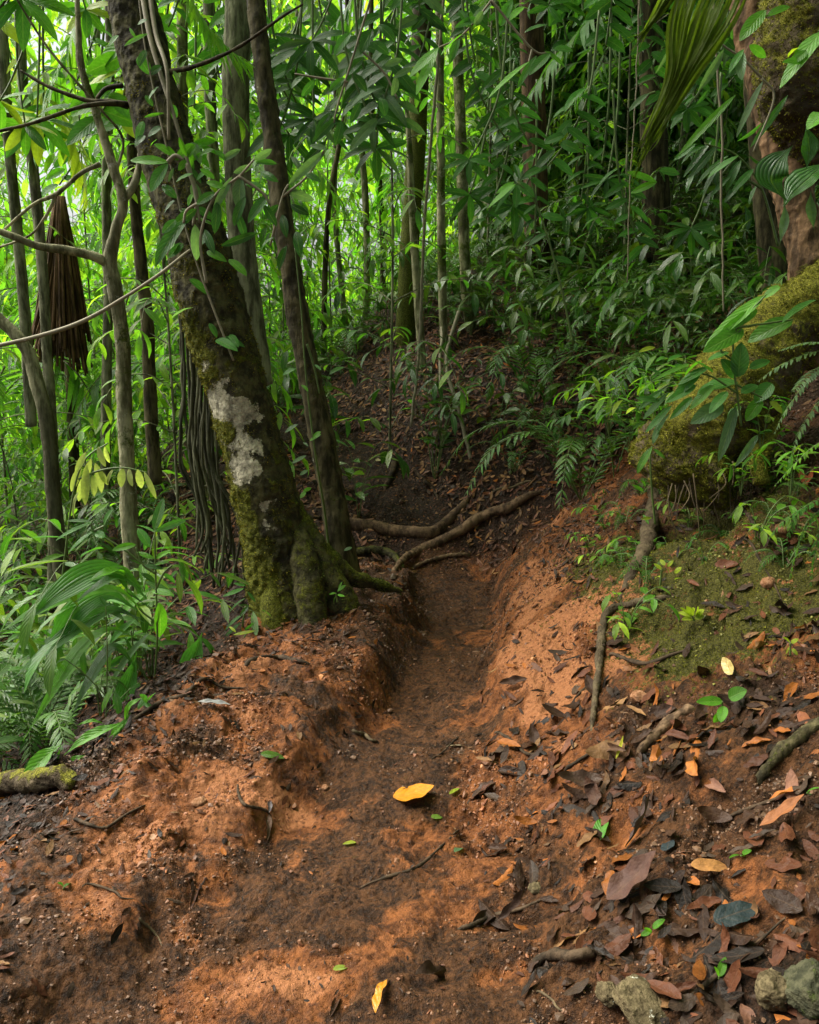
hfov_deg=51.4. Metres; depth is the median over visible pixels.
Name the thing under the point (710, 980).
stick
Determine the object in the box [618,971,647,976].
fallen leaf
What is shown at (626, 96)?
understory palm
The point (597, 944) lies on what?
fallen leaf
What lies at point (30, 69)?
leafy twig
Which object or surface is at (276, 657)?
stick
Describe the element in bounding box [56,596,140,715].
thin stemmed plant
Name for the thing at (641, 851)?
fallen leaf
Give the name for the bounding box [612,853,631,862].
fallen leaf
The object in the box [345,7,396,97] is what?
leafy twig
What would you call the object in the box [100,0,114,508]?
tree
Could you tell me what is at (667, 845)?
fallen leaf
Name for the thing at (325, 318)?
young tree
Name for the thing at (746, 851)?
seedling
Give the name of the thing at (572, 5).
leafy twig
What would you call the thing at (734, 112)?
sapling
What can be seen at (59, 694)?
fern
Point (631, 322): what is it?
slope herb
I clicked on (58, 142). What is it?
leafy twig
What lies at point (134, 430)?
broadleaf herb
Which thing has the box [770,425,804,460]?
bank herb
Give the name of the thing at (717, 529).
bank fern
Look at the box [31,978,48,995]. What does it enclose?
fallen leaf
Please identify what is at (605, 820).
fallen leaf
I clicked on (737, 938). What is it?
fallen leaf
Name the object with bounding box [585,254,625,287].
zigzag sprig
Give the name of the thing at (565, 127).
leafy twig
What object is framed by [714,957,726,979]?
seedling
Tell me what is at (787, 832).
fallen leaf
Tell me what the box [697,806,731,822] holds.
fallen leaf
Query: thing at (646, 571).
bank fern
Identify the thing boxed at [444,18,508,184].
leafy twig
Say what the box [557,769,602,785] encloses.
fallen leaf
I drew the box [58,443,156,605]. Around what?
pale sapling
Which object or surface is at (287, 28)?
leafy twig
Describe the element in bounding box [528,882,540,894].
stone
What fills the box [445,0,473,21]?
leafy twig
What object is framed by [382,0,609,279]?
young tree
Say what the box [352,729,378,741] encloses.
stick
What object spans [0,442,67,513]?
understory palm
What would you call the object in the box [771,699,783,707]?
fallen leaf
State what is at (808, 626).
fallen leaf
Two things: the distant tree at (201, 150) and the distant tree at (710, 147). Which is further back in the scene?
the distant tree at (201, 150)
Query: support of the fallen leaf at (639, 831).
on the ground
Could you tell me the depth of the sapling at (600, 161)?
8.94 m
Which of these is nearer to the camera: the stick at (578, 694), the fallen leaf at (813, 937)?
the fallen leaf at (813, 937)
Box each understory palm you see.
[0,125,320,434]
[0,283,179,378]
[0,354,118,466]
[0,363,113,458]
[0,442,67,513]
[29,158,367,262]
[63,354,339,441]
[371,156,512,234]
[564,30,746,220]
[564,73,730,138]
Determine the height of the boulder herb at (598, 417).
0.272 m
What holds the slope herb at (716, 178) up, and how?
on the ground
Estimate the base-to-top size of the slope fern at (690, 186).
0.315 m
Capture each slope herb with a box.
[267,355,362,418]
[271,386,293,415]
[282,316,347,351]
[310,308,370,367]
[317,324,354,346]
[328,285,396,345]
[331,237,451,333]
[336,439,409,516]
[343,270,433,312]
[347,316,390,351]
[354,302,388,331]
[354,334,519,440]
[367,361,533,478]
[371,309,396,345]
[384,255,437,273]
[386,281,457,319]
[393,295,499,337]
[409,274,460,324]
[423,261,513,334]
[425,375,545,445]
[431,231,486,271]
[439,251,560,325]
[446,236,503,285]
[450,255,504,294]
[453,220,521,262]
[457,293,556,371]
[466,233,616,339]
[469,190,571,263]
[481,295,555,360]
[483,283,534,323]
[485,258,618,328]
[490,211,591,294]
[502,220,575,274]
[502,221,570,256]
[506,175,623,255]
[510,318,571,369]
[512,275,532,306]
[519,279,597,339]
[528,202,640,302]
[528,261,650,336]
[529,273,591,307]
[532,268,631,328]
[539,279,673,345]
[540,301,614,354]
[544,360,634,425]
[544,408,593,457]
[547,335,615,389]
[550,415,620,467]
[551,213,632,255]
[556,205,647,274]
[560,179,697,265]
[563,287,627,343]
[563,379,641,438]
[568,401,635,477]
[572,275,711,356]
[575,286,709,356]
[577,352,692,429]
[582,339,647,393]
[589,281,725,333]
[590,346,694,403]
[596,282,649,319]
[599,261,759,338]
[600,181,642,226]
[600,212,695,283]
[604,297,687,381]
[607,355,665,383]
[608,311,708,364]
[613,370,664,431]
[615,325,710,363]
[619,231,747,327]
[624,177,705,202]
[630,154,750,268]
[632,225,720,268]
[633,262,756,357]
[636,234,720,303]
[636,245,785,320]
[660,278,732,306]
[665,197,752,267]
[666,225,730,266]
[666,263,732,306]
[666,315,728,354]
[667,301,727,346]
[670,164,749,232]
[670,190,726,224]
[677,274,767,317]
[678,170,724,210]
[679,288,731,329]
[685,286,743,325]
[692,154,750,234]
[692,216,755,292]
[692,337,708,353]
[695,238,759,309]
[696,235,756,296]
[698,179,754,258]
[703,189,755,272]
[703,226,755,273]
[722,271,787,307]
[724,191,752,229]
[728,139,747,193]
[733,218,752,236]
[739,232,755,257]
[772,273,785,284]
[815,186,818,202]
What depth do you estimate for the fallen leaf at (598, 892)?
2.06 m
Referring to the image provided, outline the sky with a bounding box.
[0,0,449,339]
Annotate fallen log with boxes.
[0,764,75,796]
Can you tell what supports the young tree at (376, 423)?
on the ground
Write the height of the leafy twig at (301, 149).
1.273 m
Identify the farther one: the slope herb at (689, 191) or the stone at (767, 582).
the slope herb at (689, 191)
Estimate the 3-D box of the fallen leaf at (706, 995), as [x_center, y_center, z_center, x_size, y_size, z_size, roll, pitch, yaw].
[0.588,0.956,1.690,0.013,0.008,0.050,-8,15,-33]
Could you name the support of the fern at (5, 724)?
on the leaf litter
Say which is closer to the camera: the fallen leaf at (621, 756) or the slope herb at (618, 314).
the fallen leaf at (621, 756)
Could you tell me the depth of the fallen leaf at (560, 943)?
2.00 m
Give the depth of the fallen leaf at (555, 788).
2.60 m
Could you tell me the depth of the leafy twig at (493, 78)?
4.93 m
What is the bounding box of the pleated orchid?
[755,129,818,241]
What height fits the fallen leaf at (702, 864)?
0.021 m
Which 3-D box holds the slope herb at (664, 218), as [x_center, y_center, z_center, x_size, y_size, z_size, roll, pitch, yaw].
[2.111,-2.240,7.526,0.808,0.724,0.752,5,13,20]
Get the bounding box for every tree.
[0,0,36,427]
[0,0,148,650]
[0,0,402,629]
[0,95,142,640]
[0,134,83,544]
[0,313,69,608]
[14,20,58,607]
[17,0,317,575]
[95,0,114,346]
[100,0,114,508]
[113,0,371,424]
[125,95,161,484]
[176,0,209,524]
[183,3,204,421]
[203,0,219,458]
[221,0,272,385]
[246,0,361,572]
[274,0,534,468]
[279,0,300,356]
[321,0,348,360]
[326,0,348,337]
[355,0,369,322]
[368,0,385,297]
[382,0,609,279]
[395,3,430,347]
[435,0,447,352]
[451,0,476,331]
[507,0,754,305]
[519,0,549,307]
[562,11,738,197]
[569,28,576,141]
[572,18,596,221]
[637,0,673,272]
[665,0,818,487]
[708,34,729,161]
[710,131,817,220]
[743,77,787,289]
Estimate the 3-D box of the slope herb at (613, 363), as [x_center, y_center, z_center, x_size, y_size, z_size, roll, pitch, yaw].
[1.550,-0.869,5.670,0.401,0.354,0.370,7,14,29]
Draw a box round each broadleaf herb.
[0,474,175,562]
[0,491,88,521]
[0,497,71,552]
[0,513,261,676]
[0,519,248,696]
[0,565,46,628]
[0,580,213,698]
[0,588,183,710]
[0,593,144,670]
[0,600,47,672]
[0,613,44,742]
[0,619,52,642]
[0,638,44,665]
[0,670,77,707]
[1,511,65,571]
[2,645,114,688]
[10,558,49,618]
[10,614,184,674]
[17,557,112,616]
[20,620,151,650]
[33,461,116,511]
[41,407,188,463]
[61,624,136,718]
[64,509,94,560]
[68,503,177,563]
[86,538,195,679]
[95,422,146,474]
[96,567,227,666]
[111,455,189,497]
[628,346,671,524]
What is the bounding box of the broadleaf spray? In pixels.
[673,139,778,245]
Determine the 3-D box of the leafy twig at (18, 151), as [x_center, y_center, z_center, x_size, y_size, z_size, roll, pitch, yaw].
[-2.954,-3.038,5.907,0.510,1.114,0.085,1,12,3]
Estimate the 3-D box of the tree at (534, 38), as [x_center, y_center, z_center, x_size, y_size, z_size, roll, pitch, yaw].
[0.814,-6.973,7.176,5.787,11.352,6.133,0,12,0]
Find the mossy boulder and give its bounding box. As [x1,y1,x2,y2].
[628,414,743,509]
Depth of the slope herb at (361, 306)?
8.75 m
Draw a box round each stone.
[190,797,206,807]
[321,784,328,790]
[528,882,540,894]
[595,981,618,1008]
[611,973,666,1023]
[630,690,645,703]
[755,968,787,1011]
[760,577,775,588]
[775,523,789,534]
[783,957,818,1019]
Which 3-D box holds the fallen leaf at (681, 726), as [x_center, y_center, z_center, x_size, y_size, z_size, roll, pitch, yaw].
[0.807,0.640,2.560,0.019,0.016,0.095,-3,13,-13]
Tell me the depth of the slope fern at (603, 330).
6.23 m
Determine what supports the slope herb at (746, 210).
on the ground
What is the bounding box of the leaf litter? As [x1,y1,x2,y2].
[0,173,818,1023]
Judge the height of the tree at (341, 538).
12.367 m
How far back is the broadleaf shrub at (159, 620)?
3.42 m
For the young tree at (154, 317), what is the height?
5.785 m
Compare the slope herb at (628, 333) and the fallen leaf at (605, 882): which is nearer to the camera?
the fallen leaf at (605, 882)
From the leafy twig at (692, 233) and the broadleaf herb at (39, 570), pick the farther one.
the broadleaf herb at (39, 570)
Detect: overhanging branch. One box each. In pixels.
[291,0,411,145]
[410,0,572,96]
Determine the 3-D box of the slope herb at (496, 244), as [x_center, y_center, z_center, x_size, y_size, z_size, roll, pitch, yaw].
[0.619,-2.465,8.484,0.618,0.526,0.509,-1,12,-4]
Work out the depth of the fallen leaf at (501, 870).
2.37 m
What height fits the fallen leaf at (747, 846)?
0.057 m
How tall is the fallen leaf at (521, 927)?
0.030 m
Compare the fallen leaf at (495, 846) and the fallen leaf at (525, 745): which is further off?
the fallen leaf at (525, 745)
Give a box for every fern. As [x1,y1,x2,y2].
[0,530,47,568]
[0,545,47,618]
[0,639,104,723]
[0,654,141,754]
[0,668,119,768]
[0,669,116,760]
[0,679,23,736]
[0,702,34,771]
[35,552,168,601]
[47,469,186,555]
[268,368,328,408]
[270,331,389,376]
[271,359,343,375]
[313,324,359,345]
[330,293,395,324]
[355,248,510,295]
[357,237,507,282]
[394,274,488,306]
[429,266,531,307]
[429,292,560,330]
[432,344,609,403]
[440,419,637,509]
[446,237,568,280]
[459,439,555,473]
[480,270,620,315]
[484,402,592,440]
[489,217,613,255]
[491,189,604,238]
[512,260,615,290]
[523,350,702,424]
[528,304,681,353]
[537,224,635,267]
[557,269,667,307]
[559,267,667,296]
[562,208,679,240]
[576,258,648,288]
[589,288,688,325]
[591,258,708,296]
[592,554,629,571]
[596,501,647,529]
[602,226,733,262]
[606,553,675,587]
[612,283,688,305]
[617,539,656,557]
[618,478,663,499]
[624,284,701,314]
[630,263,724,286]
[669,143,748,189]
[669,171,727,198]
[671,175,742,216]
[673,317,725,363]
[691,524,729,540]
[696,293,760,334]
[730,500,792,524]
[744,537,818,570]
[759,342,818,454]
[768,498,818,586]
[775,443,818,485]
[777,477,818,496]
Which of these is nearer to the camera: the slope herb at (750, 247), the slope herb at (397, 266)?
the slope herb at (750, 247)
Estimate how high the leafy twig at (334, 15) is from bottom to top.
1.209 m
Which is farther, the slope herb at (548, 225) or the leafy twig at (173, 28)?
the slope herb at (548, 225)
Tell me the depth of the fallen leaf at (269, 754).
2.86 m
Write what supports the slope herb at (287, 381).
on the ground
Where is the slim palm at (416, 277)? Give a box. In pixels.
[403,91,425,369]
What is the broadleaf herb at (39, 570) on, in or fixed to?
on the ground
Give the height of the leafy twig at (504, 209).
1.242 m
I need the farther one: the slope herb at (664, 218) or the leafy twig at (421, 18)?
the slope herb at (664, 218)
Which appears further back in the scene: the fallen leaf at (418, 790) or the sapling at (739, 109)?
the sapling at (739, 109)
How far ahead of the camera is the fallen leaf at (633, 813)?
2.35 m
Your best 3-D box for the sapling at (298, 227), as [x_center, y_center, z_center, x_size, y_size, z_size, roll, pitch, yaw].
[-1.800,-3.324,11.046,2.410,4.754,2.085,1,12,4]
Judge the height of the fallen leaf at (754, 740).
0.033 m
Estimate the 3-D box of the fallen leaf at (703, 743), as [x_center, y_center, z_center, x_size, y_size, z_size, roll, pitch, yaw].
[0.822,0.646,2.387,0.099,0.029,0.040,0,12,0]
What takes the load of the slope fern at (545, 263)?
on the ground
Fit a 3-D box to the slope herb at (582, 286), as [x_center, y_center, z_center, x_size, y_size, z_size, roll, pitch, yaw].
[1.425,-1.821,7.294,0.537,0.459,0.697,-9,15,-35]
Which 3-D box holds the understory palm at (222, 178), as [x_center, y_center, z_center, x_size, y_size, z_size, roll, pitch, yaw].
[-1.728,-1.927,8.414,2.959,2.857,2.850,11,16,41]
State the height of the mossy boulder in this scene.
0.475 m
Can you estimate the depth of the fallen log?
2.79 m
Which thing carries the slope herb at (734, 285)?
on the ground
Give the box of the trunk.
[64,349,80,524]
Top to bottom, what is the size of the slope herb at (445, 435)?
0.928 m
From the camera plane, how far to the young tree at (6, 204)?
8.67 m
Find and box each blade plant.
[0,559,146,740]
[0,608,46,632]
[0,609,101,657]
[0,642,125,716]
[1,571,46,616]
[24,696,145,771]
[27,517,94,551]
[180,634,202,662]
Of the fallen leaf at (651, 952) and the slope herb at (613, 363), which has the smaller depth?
the fallen leaf at (651, 952)
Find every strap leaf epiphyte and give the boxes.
[655,5,789,176]
[780,30,818,128]
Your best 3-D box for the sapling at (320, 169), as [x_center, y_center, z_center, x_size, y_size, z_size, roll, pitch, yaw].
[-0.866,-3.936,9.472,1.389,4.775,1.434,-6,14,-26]
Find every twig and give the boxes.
[0,0,32,42]
[0,0,74,51]
[0,16,33,133]
[0,98,23,155]
[3,11,57,155]
[5,5,73,165]
[9,46,60,153]
[20,7,69,138]
[41,32,104,196]
[45,0,111,102]
[57,0,108,38]
[67,42,132,144]
[88,35,146,185]
[92,67,134,137]
[117,3,181,94]
[155,0,170,39]
[158,0,202,38]
[176,0,223,82]
[176,3,220,171]
[189,15,274,98]
[191,8,222,149]
[194,138,216,167]
[203,0,273,60]
[214,3,295,134]
[245,0,329,159]
[249,9,307,99]
[250,12,322,112]
[250,53,328,102]
[251,0,325,110]
[251,32,300,106]
[255,118,326,171]
[255,153,300,177]
[267,0,304,147]
[271,0,352,79]
[282,0,344,148]
[289,0,338,37]
[302,0,351,77]
[303,0,347,125]
[303,0,361,162]
[304,0,363,107]
[331,0,402,132]
[339,0,405,153]
[341,0,413,117]
[342,0,408,181]
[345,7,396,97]
[349,0,419,150]
[372,0,412,39]
[375,9,425,134]
[385,0,425,10]
[389,0,447,33]
[395,0,441,15]
[396,8,416,94]
[403,0,454,68]
[441,39,494,222]
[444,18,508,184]
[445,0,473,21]
[448,0,495,76]
[454,0,525,157]
[470,63,518,224]
[477,0,552,158]
[482,51,557,234]
[487,0,527,62]
[487,0,535,148]
[519,10,605,180]
[521,79,549,241]
[527,0,570,26]
[546,0,590,51]
[564,52,609,229]
[566,46,603,213]
[573,0,589,26]
[575,0,635,56]
[581,23,632,203]
[587,12,621,169]
[589,0,631,35]
[597,89,659,265]
[626,0,665,105]
[657,0,725,61]
[664,72,722,255]
[669,0,712,13]
[671,11,729,133]
[671,64,715,120]
[675,10,728,124]
[682,0,720,152]
[710,56,742,97]
[714,0,734,56]
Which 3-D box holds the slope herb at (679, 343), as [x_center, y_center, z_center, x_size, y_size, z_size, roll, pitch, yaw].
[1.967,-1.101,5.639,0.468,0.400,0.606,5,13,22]
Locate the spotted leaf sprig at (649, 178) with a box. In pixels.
[627,91,679,193]
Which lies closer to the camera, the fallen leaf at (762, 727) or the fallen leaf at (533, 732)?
the fallen leaf at (762, 727)
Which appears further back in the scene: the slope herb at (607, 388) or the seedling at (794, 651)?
the slope herb at (607, 388)
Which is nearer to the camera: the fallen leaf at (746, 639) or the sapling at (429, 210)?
the fallen leaf at (746, 639)
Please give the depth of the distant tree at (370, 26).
11.36 m
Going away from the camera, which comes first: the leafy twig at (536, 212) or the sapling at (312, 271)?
the leafy twig at (536, 212)
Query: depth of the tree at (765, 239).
5.66 m
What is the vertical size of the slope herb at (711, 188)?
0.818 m
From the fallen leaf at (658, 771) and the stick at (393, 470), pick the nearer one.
the fallen leaf at (658, 771)
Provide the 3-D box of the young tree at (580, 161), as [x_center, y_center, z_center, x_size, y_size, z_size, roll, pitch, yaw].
[2.724,-5.228,8.598,1.580,4.712,1.750,-8,14,-32]
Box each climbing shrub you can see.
[155,149,277,282]
[260,143,326,269]
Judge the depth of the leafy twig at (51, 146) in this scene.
6.35 m
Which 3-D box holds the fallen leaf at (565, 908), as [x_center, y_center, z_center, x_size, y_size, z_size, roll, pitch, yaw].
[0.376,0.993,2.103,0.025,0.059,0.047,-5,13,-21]
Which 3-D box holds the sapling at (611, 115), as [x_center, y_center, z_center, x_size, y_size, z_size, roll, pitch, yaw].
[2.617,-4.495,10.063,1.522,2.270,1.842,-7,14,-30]
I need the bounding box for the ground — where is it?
[0,160,818,1023]
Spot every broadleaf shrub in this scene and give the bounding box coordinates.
[57,498,186,684]
[652,285,814,466]
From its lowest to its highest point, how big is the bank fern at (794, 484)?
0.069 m
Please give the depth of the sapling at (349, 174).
11.04 m
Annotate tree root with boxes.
[349,496,470,538]
[356,545,403,566]
[392,490,540,570]
[413,552,469,568]
[589,594,677,739]
[617,484,659,601]
[635,704,694,755]
[755,717,818,784]
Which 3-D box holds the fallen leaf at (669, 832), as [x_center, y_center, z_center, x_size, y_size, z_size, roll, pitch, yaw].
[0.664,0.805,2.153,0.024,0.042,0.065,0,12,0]
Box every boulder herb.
[547,406,604,450]
[553,363,650,434]
[576,368,682,432]
[593,400,655,452]
[627,365,688,398]
[646,350,696,394]
[695,449,770,495]
[727,395,791,447]
[755,439,818,500]
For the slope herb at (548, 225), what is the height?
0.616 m
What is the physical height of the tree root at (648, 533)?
0.321 m
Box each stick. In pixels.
[73,804,145,829]
[82,883,133,898]
[132,694,194,719]
[138,917,161,945]
[185,677,243,693]
[236,784,271,815]
[244,654,310,666]
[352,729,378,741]
[361,829,458,887]
[383,455,397,490]
[412,469,438,498]
[425,399,504,456]
[431,737,458,758]
[457,899,541,929]
[492,480,530,493]
[494,731,541,755]
[532,947,596,969]
[536,990,561,1011]
[564,735,613,770]
[574,679,601,698]
[609,650,682,665]
[668,917,785,1011]
[729,787,806,816]
[742,506,790,564]
[744,537,781,599]
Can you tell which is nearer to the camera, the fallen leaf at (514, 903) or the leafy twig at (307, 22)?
the fallen leaf at (514, 903)
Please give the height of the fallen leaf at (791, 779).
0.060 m
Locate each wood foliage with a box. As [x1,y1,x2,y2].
[0,0,515,515]
[463,0,748,256]
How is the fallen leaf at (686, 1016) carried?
on the ground
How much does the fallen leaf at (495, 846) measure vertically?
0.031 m
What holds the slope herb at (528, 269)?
on the ground
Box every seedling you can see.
[58,882,68,888]
[137,693,154,708]
[224,582,254,635]
[230,610,269,637]
[329,582,345,601]
[640,919,664,935]
[654,559,681,585]
[678,606,703,620]
[696,686,746,722]
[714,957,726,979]
[729,849,751,857]
[782,637,797,655]
[806,787,818,795]
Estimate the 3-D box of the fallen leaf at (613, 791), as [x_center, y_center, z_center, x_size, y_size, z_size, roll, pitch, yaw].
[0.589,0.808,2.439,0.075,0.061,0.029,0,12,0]
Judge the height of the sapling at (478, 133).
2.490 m
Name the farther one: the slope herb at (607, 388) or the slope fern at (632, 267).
the slope fern at (632, 267)
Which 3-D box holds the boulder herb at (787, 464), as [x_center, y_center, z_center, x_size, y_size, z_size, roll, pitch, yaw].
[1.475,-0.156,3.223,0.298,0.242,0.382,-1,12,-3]
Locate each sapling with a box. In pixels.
[0,36,83,543]
[0,202,96,523]
[0,309,117,511]
[0,335,87,617]
[0,358,163,579]
[2,0,184,499]
[3,212,166,543]
[28,208,144,500]
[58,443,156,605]
[80,2,302,556]
[82,324,184,475]
[112,0,302,486]
[112,182,187,453]
[112,187,203,451]
[141,170,347,408]
[157,0,338,438]
[186,76,337,401]
[251,111,346,390]
[260,253,327,351]
[264,137,362,364]
[271,0,390,355]
[289,278,340,351]
[337,150,399,323]
[357,51,457,302]
[374,12,480,289]
[396,88,472,256]
[423,12,522,255]
[425,0,565,260]
[447,11,549,248]
[449,32,496,244]
[454,68,509,238]
[468,84,581,234]
[488,164,573,343]
[518,49,580,125]
[519,22,607,195]
[547,2,638,211]
[565,118,642,235]
[576,36,702,196]
[617,31,736,296]
[668,7,742,173]
[669,90,752,245]
[725,75,748,193]
[735,167,818,224]
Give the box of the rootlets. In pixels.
[666,444,787,536]
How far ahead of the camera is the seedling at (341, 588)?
4.02 m
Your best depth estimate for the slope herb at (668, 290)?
6.36 m
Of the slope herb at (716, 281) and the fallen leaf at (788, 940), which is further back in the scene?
the slope herb at (716, 281)
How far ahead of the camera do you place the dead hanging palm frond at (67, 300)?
6.51 m
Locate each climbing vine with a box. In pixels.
[109,0,246,360]
[125,0,213,225]
[283,248,351,550]
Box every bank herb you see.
[565,532,601,551]
[571,504,619,529]
[575,544,630,567]
[583,489,605,501]
[601,586,679,639]
[606,536,663,551]
[653,536,666,544]
[654,500,708,527]
[678,538,730,566]
[732,495,817,546]
[743,464,789,490]
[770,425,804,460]
[784,513,817,544]
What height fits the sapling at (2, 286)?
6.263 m
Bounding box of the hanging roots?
[178,314,245,590]
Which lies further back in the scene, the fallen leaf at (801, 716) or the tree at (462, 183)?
the tree at (462, 183)
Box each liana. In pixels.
[0,249,190,346]
[410,0,444,426]
[438,326,442,403]
[445,310,471,458]
[627,0,639,282]
[713,4,723,311]
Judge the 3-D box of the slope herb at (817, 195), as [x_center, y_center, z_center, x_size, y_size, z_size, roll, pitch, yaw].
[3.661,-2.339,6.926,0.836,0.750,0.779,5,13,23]
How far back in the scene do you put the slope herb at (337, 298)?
8.40 m
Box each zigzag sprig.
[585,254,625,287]
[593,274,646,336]
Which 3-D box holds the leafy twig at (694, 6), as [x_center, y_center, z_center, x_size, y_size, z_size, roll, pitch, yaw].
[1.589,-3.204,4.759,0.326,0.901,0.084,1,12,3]
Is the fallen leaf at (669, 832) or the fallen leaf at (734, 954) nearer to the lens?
the fallen leaf at (734, 954)
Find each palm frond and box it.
[6,49,91,212]
[25,0,93,183]
[32,196,91,375]
[179,0,276,87]
[514,0,614,132]
[625,0,745,189]
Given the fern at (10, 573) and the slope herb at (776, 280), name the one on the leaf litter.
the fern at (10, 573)
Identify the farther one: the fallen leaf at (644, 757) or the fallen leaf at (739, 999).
the fallen leaf at (644, 757)
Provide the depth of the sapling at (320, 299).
14.48 m
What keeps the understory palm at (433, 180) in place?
on the ground
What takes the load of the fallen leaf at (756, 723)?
on the ground
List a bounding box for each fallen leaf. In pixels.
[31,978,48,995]
[174,838,185,851]
[190,884,200,908]
[198,699,230,704]
[260,750,283,758]
[265,814,271,839]
[267,801,272,811]
[330,997,340,1016]
[333,965,346,970]
[343,840,355,843]
[372,979,387,1012]
[393,783,433,800]
[415,960,445,977]
[431,814,441,818]
[469,783,490,798]
[472,780,494,796]
[472,906,492,926]
[478,899,509,929]
[484,754,494,768]
[488,843,506,849]
[490,745,503,754]
[493,864,512,885]
[497,738,520,746]
[497,867,513,876]
[497,888,523,919]
[498,765,521,774]
[499,675,526,684]
[509,727,519,733]
[511,922,535,929]
[513,816,536,824]
[513,858,523,888]
[514,857,529,863]
[515,760,525,780]
[521,969,535,995]
[522,743,534,747]
[525,809,535,833]
[527,960,538,972]
[528,724,539,745]
[529,860,538,883]
[536,963,561,979]
[541,768,550,783]
[542,704,564,716]
[544,768,555,784]
[545,703,556,706]
[546,729,568,735]
[547,925,558,941]
[548,751,554,765]
[549,752,560,765]
[551,784,560,792]
[554,899,583,918]
[554,927,592,946]
[555,905,568,915]
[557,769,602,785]
[559,793,569,806]
[561,730,577,753]
[561,977,576,985]
[562,783,584,798]
[562,804,584,816]
[563,978,588,995]
[576,831,596,846]
[576,934,592,948]
[582,709,590,724]
[582,905,596,920]
[583,692,592,705]
[583,891,592,902]
[584,675,592,692]
[584,776,600,804]
[585,740,624,759]
[587,944,613,958]
[588,815,611,827]
[590,888,603,897]
[593,819,608,839]
[594,940,613,969]
[596,972,604,981]
[597,920,631,942]
[599,772,609,793]
[599,941,615,968]
[601,870,614,894]
[601,900,615,910]
[602,696,627,710]
[603,724,626,738]
[604,931,632,955]
[605,787,623,795]
[606,638,622,645]
[606,850,655,899]
[607,742,625,750]
[607,865,626,870]
[608,975,620,984]
[610,911,628,923]
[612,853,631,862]
[616,737,622,757]
[616,748,629,762]
[616,781,641,790]
[616,924,629,933]
[617,898,628,915]
[618,954,636,963]
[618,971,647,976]
[619,888,644,902]
[622,824,648,847]
[624,724,634,734]
[624,758,647,768]
[625,794,649,846]
[625,894,660,918]
[628,806,637,821]
[629,922,643,938]
[631,729,651,743]
[631,849,647,857]
[631,903,642,946]
[636,806,651,817]
[639,879,647,900]
[640,878,681,892]
[641,790,652,808]
[642,720,654,725]
[642,753,647,760]
[643,901,665,915]
[645,971,656,979]
[647,704,675,721]
[647,757,662,766]
[647,979,681,998]
[649,744,661,761]
[649,950,662,959]
[652,896,666,913]
[653,682,658,704]
[653,762,663,777]
[655,954,662,965]
[660,840,674,850]
[660,998,669,1007]
[661,793,672,805]
[663,957,668,966]
[664,729,688,739]
[665,829,677,835]
[667,752,682,772]
[667,993,695,1011]
[668,742,690,748]
[668,922,698,936]
[670,720,686,729]
[670,870,684,884]
[670,936,678,953]
[673,876,691,910]
[675,981,698,990]
[678,1011,702,1023]
[680,729,704,747]
[685,755,697,775]
[686,737,717,745]
[686,876,699,884]
[686,896,720,908]
[689,927,726,962]
[690,738,702,759]
[690,909,697,917]
[691,858,727,871]
[691,884,712,900]
[692,959,705,979]
[695,704,707,718]
[695,984,716,1003]
[696,992,703,1005]
[697,666,708,674]
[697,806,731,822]
[697,904,709,940]
[703,954,714,977]
[704,954,726,964]
[705,723,728,729]
[705,749,723,756]
[705,778,725,791]
[710,946,764,963]
[711,977,727,995]
[712,843,725,850]
[712,878,733,901]
[713,900,757,926]
[715,559,737,568]
[716,1012,736,1023]
[717,694,745,707]
[718,921,729,952]
[720,991,743,1001]
[721,657,733,674]
[721,929,753,944]
[723,959,740,992]
[724,571,735,584]
[728,843,759,852]
[731,701,741,713]
[735,641,744,650]
[735,981,741,1005]
[737,805,763,823]
[739,967,768,977]
[740,754,767,767]
[740,936,762,960]
[740,1004,755,1023]
[741,631,751,641]
[742,737,770,746]
[743,719,760,727]
[743,828,764,846]
[745,710,756,720]
[746,700,773,707]
[746,701,768,709]
[747,631,764,648]
[748,695,773,701]
[749,829,774,837]
[752,638,768,648]
[754,711,771,733]
[759,889,802,913]
[760,794,803,825]
[764,856,801,871]
[768,936,777,945]
[769,605,792,615]
[769,787,805,799]
[769,932,794,940]
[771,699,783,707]
[771,713,779,719]
[772,943,787,966]
[772,966,784,975]
[773,933,816,952]
[774,726,790,732]
[775,599,789,609]
[776,707,792,721]
[778,720,799,732]
[778,822,795,841]
[783,682,797,698]
[784,769,797,798]
[787,719,811,727]
[787,881,805,901]
[789,924,804,932]
[792,774,810,793]
[797,711,809,724]
[797,1010,817,1023]
[798,468,813,484]
[798,624,812,639]
[800,941,812,950]
[804,691,818,698]
[805,891,816,914]
[805,949,818,955]
[808,927,818,952]
[809,886,818,916]
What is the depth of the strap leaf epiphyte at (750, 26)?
3.42 m
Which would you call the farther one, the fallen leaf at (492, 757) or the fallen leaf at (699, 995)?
the fallen leaf at (492, 757)
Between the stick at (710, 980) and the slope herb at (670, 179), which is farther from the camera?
the slope herb at (670, 179)
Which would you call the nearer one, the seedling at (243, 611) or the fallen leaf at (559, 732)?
the fallen leaf at (559, 732)
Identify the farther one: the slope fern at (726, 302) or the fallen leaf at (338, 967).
the slope fern at (726, 302)
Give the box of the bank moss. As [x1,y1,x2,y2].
[497,416,818,736]
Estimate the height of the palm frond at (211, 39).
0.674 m
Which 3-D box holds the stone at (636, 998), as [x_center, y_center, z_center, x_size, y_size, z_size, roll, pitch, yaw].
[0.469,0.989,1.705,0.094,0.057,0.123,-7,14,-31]

